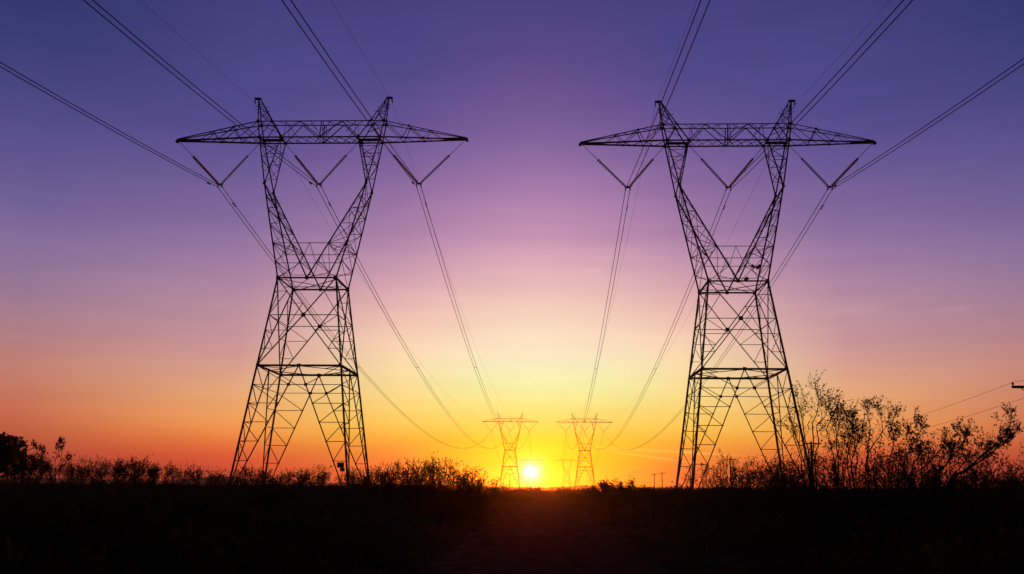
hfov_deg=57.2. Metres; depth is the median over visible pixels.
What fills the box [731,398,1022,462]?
distribution wire
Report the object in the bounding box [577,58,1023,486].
conductor wire
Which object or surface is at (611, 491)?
desert shrub
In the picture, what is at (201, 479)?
desert shrub
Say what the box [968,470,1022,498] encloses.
desert shrub
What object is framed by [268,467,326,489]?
desert shrub
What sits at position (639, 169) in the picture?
conductor wire
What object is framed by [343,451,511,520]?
desert shrub
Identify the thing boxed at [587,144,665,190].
insulator string
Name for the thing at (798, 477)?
desert shrub
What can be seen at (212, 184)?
conductor wire
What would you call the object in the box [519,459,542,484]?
transmission tower
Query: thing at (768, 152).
conductor wire
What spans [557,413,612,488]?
transmission tower
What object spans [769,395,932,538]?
desert shrub
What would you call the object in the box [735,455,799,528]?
desert shrub
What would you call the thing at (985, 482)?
desert shrub
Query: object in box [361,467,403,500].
desert shrub
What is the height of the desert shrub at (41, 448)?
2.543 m
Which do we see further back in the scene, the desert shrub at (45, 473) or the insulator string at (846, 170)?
the insulator string at (846, 170)
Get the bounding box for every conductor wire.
[0,62,522,481]
[0,66,511,485]
[83,0,528,482]
[92,0,526,485]
[281,0,533,477]
[290,0,539,479]
[558,0,700,482]
[559,0,710,485]
[567,0,903,486]
[567,0,912,476]
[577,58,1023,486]
[588,63,1023,482]
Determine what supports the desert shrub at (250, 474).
on the ground
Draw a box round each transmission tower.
[175,97,468,485]
[482,413,537,489]
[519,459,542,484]
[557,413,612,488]
[558,459,577,487]
[579,100,876,488]
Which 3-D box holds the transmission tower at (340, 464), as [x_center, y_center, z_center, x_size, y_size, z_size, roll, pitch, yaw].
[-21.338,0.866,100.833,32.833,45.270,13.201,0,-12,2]
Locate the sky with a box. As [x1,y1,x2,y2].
[0,0,1023,488]
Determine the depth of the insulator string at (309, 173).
103.72 m
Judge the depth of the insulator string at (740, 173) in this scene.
103.65 m
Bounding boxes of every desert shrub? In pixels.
[0,446,54,485]
[31,436,74,486]
[39,458,109,487]
[59,454,114,486]
[74,454,138,486]
[105,453,160,488]
[125,461,175,487]
[159,460,208,486]
[178,464,225,490]
[201,469,244,486]
[229,462,271,485]
[246,465,305,486]
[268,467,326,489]
[294,464,341,491]
[336,465,372,490]
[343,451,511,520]
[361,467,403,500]
[447,474,505,520]
[582,475,650,507]
[671,463,728,526]
[700,449,757,526]
[711,456,765,517]
[732,369,908,547]
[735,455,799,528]
[751,394,882,536]
[753,454,815,525]
[756,399,936,537]
[767,462,826,505]
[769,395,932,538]
[774,406,994,538]
[807,425,1023,530]
[848,416,1023,530]
[854,402,1023,528]
[862,465,948,508]
[936,463,1023,512]
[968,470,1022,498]
[993,461,1023,499]
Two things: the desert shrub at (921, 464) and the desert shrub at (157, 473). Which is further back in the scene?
the desert shrub at (157, 473)
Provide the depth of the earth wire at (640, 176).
115.54 m
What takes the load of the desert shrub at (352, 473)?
on the ground
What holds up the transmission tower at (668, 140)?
on the ground
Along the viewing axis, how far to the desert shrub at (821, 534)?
18.55 m
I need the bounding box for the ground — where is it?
[0,486,1023,573]
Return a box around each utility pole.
[805,441,819,474]
[1011,382,1023,389]
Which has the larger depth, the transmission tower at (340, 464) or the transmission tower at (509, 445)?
the transmission tower at (509, 445)
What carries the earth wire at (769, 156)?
attached to the transmission tower at (668, 140)
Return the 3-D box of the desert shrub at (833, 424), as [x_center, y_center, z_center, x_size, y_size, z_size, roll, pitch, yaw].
[6.268,3.739,19.095,2.508,3.101,2.886,-7,-14,33]
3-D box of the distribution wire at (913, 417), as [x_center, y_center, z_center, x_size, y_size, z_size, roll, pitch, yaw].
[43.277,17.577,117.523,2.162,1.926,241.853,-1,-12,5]
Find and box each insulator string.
[183,141,261,187]
[283,140,359,186]
[383,140,464,186]
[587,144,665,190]
[691,143,765,189]
[787,143,872,189]
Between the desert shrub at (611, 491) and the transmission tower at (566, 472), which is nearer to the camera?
the desert shrub at (611, 491)
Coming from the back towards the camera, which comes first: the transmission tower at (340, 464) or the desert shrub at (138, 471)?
the transmission tower at (340, 464)
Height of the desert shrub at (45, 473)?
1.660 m
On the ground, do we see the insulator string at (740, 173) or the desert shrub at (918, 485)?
the desert shrub at (918, 485)
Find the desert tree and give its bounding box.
[0,432,43,481]
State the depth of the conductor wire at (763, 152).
76.98 m
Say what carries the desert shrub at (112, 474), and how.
on the ground
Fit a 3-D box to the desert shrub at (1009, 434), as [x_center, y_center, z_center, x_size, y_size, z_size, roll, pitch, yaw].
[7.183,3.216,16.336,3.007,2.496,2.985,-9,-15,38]
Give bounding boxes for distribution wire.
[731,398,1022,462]
[745,380,1023,457]
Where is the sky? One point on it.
(135, 299)
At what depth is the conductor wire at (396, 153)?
79.33 m
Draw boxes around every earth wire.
[145,4,497,417]
[332,2,528,451]
[568,3,695,442]
[580,1,889,469]
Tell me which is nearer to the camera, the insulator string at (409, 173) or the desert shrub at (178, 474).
the desert shrub at (178, 474)
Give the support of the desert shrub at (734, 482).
on the ground
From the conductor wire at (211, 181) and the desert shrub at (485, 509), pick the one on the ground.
the desert shrub at (485, 509)
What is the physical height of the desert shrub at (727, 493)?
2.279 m
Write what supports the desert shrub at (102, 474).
on the ground
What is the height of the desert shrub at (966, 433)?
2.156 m
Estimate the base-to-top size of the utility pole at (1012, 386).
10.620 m
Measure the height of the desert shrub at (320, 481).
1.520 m
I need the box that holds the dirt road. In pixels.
[406,490,674,573]
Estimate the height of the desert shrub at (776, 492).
1.882 m
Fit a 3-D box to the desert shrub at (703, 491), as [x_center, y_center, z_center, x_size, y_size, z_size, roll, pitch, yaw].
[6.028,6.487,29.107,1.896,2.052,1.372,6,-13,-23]
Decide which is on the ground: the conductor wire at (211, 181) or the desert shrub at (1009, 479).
the desert shrub at (1009, 479)
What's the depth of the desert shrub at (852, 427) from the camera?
18.20 m
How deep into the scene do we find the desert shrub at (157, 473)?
40.64 m
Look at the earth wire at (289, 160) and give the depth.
112.05 m
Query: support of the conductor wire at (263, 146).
hanging from the insulator string at (309, 173)
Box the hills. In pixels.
[0,476,993,489]
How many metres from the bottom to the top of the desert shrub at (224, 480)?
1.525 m
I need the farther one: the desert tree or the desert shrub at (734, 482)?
the desert tree
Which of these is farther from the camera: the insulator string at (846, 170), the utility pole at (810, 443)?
the utility pole at (810, 443)
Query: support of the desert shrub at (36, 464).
on the ground
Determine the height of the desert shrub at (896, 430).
2.463 m
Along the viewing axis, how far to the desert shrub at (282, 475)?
43.19 m
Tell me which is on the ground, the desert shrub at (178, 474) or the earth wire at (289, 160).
the desert shrub at (178, 474)
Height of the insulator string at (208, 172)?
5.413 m
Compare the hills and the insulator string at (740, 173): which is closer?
the insulator string at (740, 173)
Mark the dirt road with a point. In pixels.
(545, 532)
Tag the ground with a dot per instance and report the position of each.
(723, 560)
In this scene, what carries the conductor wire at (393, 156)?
hanging from the insulator string at (409, 173)

